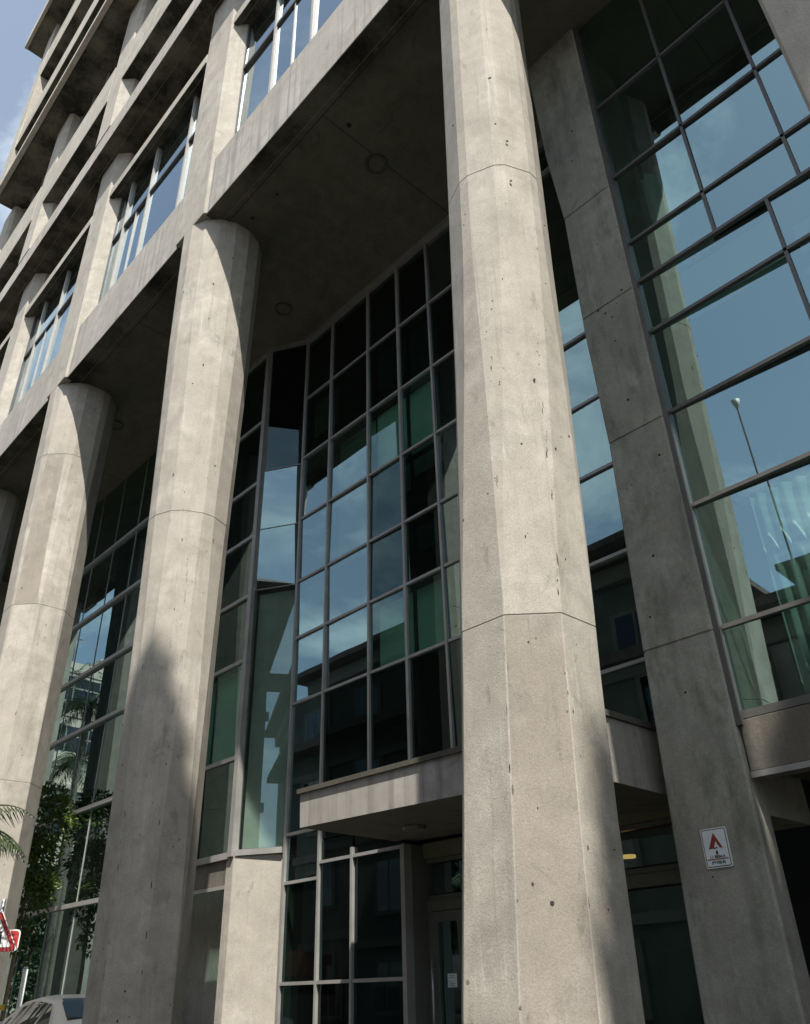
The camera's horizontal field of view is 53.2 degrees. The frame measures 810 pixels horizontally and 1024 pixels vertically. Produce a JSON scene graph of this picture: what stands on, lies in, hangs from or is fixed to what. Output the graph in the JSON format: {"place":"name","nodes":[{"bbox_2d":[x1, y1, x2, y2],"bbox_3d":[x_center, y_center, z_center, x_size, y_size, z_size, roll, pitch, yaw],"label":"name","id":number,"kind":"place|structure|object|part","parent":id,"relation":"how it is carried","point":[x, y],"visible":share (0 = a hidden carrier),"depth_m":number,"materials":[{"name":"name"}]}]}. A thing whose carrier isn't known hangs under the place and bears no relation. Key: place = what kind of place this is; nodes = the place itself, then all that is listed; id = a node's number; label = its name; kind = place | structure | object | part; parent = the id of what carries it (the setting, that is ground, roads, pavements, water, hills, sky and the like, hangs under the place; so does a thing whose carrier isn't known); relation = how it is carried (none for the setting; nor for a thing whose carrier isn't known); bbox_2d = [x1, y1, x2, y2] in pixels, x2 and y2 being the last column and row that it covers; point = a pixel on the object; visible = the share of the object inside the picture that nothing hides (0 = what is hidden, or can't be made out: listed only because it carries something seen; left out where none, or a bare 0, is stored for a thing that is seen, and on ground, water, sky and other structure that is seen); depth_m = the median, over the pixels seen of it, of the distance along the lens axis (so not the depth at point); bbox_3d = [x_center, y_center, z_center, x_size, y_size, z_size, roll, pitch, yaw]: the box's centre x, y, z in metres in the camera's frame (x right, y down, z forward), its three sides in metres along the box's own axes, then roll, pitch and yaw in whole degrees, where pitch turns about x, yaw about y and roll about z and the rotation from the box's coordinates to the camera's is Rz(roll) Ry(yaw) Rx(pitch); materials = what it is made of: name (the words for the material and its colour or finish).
{"place":"outdoors","nodes":[
{"label":"outdoors","id":0,"kind":"place"},
{"bbox_2d":[0,0,46,234],"label":"sky","id":1,"kind":"structure","parent":0,"point":[19,67],"materials":[{"name":"blue"}]},
{"bbox_3d":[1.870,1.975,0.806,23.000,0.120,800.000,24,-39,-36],"label":"pavement","id":2,"kind":"structure","parent":0,"visible":0},
{"bbox_2d":[0,899,20,951],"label":"warning sign","id":3,"kind":"object","parent":2,"relation":"on","point":[9,940],"visible":1,"depth_m":10.89,"materials":[{"name":"metal"}]},
{"bbox_2d":[0,804,34,862],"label":"palm","id":4,"kind":"object","parent":2,"relation":"on","point":[9,845],"visible":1,"depth_m":10.70,"materials":[{"name":"green plant"}]},
{"bbox_2d":[16,967,28,1009],"bbox_3d":[-7.081,9.321,14.721,0.100,1.840,0.100,24,-39,-36],"label":"white post","id":5,"kind":"object","parent":2,"relation":"on","point":[22,987],"visible":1,"depth_m":14.99,"materials":[{"name":"metal"}]},
{"bbox_2d":[0,781,78,1021],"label":"street tree","id":6,"kind":"object","parent":2,"relation":"on","point":[32,886],"visible":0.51,"depth_m":17.05,"materials":[{"name":"green plant"}]},
{"bbox_3d":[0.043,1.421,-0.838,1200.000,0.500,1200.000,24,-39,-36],"label":"ground","id":7,"kind":"structure","parent":0,"visible":0},
{"bbox_2d":[0,994,85,1023],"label":"parked car","id":8,"kind":"object","parent":7,"relation":"on","point":[62,1009],"visible":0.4,"depth_m":12.97,"materials":[{"name":"silver metal"}]},
{"bbox_3d":[-6.597,8.479,13.606,0.244,0.386,0.760,24,-39,-36],"label":"side window","id":9,"kind":"part","parent":8,"relation":"part of","materials":[{"name":"grey glass"}]},
{"bbox_3d":[-6.069,8.154,13.133,0.244,0.374,0.680,24,-39,-36],"label":"side window","id":10,"kind":"part","parent":8,"relation":"part of","materials":[{"name":"grey glass"}]},
{"bbox_3d":[-5.611,7.907,12.726,0.195,0.310,0.480,24,-39,-36],"label":"side window","id":11,"kind":"part","parent":8,"relation":"part of","materials":[{"name":"grey glass"}]},
{"bbox_3d":[-4.905,7.985,13.077,1.280,0.255,0.500,24,-39,-36],"label":"rear window","id":12,"kind":"part","parent":8,"relation":"part of","materials":[{"name":"blue glass"}]},
{"bbox_2d":[0,0,809,1023],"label":"office building","id":13,"kind":"structure","parent":7,"relation":"on","point":[404,508],"depth_m":11.26,"materials":[{"name":"concrete"}]},
{"bbox_2d":[20,176,44,219],"bbox_3d":[-14.898,-12.466,32.825,0.150,3.400,4.380,24,-39,-36],"label":"window","id":14,"kind":"structure","parent":13,"relation":"in","point":[34,194],"depth_m":34.23,"materials":[{"name":"glass"}]},
{"bbox_2d":[8,254,82,414],"bbox_3d":[-10.348,-5.127,23.698,0.192,4.850,4.620,24,-39,-36],"label":"window","id":15,"kind":"structure","parent":13,"relation":"in","point":[45,338],"depth_m":24.13,"materials":[{"name":"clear glass"}]},
{"bbox_2d":[78,67,116,126],"bbox_3d":[-10.876,-14.767,29.133,0.150,3.400,4.730,24,-39,-36],"label":"window","id":16,"kind":"structure","parent":13,"relation":"in","point":[109,74],"depth_m":30.55,"materials":[{"name":"glass"}]},
{"bbox_2d":[98,92,201,302],"bbox_3d":[-6.140,-7.535,19.835,0.192,4.850,4.820,24,-39,-36],"label":"window","id":17,"kind":"structure","parent":13,"relation":"in","point":[159,189],"depth_m":20.07,"materials":[{"name":"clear glass"}]},
{"bbox_2d":[235,0,342,132],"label":"window","id":18,"kind":"structure","parent":13,"relation":"in","point":[281,31],"depth_m":16.50,"materials":[{"name":"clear glass"}]},
{"bbox_2d":[431,909,461,1023],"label":"entrance door","id":19,"kind":"structure","parent":13,"relation":"in","point":[446,925],"depth_m":10.24,"materials":[{"name":"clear glass"}]},
{"bbox_2d":[448,973,456,986],"bbox_3d":[0.592,5.849,10.111,0.004,0.150,0.160,24,-39,-36],"label":"paper notice","id":20,"kind":"object","parent":19,"relation":"attached to","point":[452,979],"visible":1,"depth_m":10.11,"materials":[{"name":"white paper"}]},
{"bbox_2d":[700,826,733,868],"bbox_3d":[2.606,2.812,6.781,0.016,0.310,0.235,24,-39,-36],"label":"wall sign","id":21,"kind":"object","parent":13,"relation":"attached to","point":[716,847],"visible":1,"depth_m":6.77,"materials":[{"name":"white metal"}]}
]}

